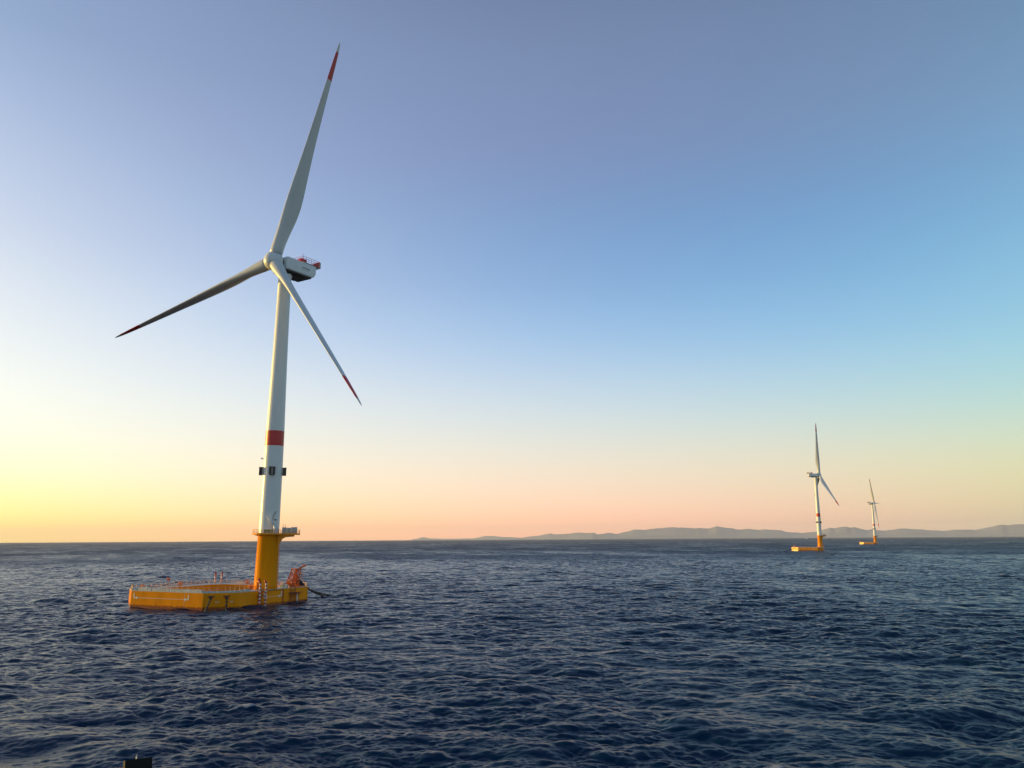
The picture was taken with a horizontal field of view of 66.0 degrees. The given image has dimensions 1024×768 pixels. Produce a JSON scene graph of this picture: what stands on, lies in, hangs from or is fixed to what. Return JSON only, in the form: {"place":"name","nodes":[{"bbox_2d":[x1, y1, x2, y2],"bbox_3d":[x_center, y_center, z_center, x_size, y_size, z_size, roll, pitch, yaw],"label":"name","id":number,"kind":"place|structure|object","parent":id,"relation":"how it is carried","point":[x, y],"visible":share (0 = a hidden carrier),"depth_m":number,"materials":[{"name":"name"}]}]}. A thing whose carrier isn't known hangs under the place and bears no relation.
{"place":"outdoors","nodes":[
{"label":"outdoors","id":0,"kind":"place"},
{"bbox_2d":[0,537,1023,767],"bbox_3d":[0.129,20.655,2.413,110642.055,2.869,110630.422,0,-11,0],"label":"sea","id":1,"kind":"structure","parent":0,"point":[896,652],"depth_m":135.28,"materials":[{"name":"blue liquid"}]},
{"bbox_2d":[123,754,151,767],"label":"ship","id":2,"kind":"object","parent":1,"relation":"on","point":[141,763],"visible":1,"depth_m":9.92,"materials":[{"name":"black paint"}]},
{"bbox_2d":[115,43,361,610],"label":"floating wind turbine","id":3,"kind":"object","parent":1,"relation":"in","point":[265,588],"visible":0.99,"depth_m":259.72,"materials":[{"name":"yellow paint"}]},
{"bbox_2d":[204,596,211,612],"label":"mooring chain","id":4,"kind":"object","parent":3,"relation":"attached to","point":[209,601],"visible":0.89,"depth_m":228.23,"materials":[{"name":"metal"}]},
{"bbox_2d":[309,588,333,595],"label":"mooring chain","id":5,"kind":"object","parent":3,"relation":"attached to","point":[321,593],"visible":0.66,"depth_m":279.33,"materials":[{"name":"metal"}]},
{"bbox_2d":[792,423,838,550],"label":"floating wind turbine","id":6,"kind":"object","parent":1,"relation":"in","point":[817,477],"visible":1,"depth_m":1191.72,"materials":[{"name":"white paint"}]},
{"bbox_2d":[859,479,878,543],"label":"floating wind turbine","id":7,"kind":"object","parent":1,"relation":"in","point":[874,528],"visible":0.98,"depth_m":2211.78,"materials":[{"name":"white paint"}]},
{"bbox_2d":[0,0,1023,542],"label":"sky","id":8,"kind":"structure","parent":0,"point":[588,266],"materials":[{"name":"blue"}]},
{"bbox_2d":[412,524,1023,539],"bbox_3d":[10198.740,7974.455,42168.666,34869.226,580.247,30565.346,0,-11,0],"label":"hills","id":9,"kind":"structure","parent":0,"point":[1015,530],"depth_m":35535.19,"materials":[{"name":"grey"}]}
]}

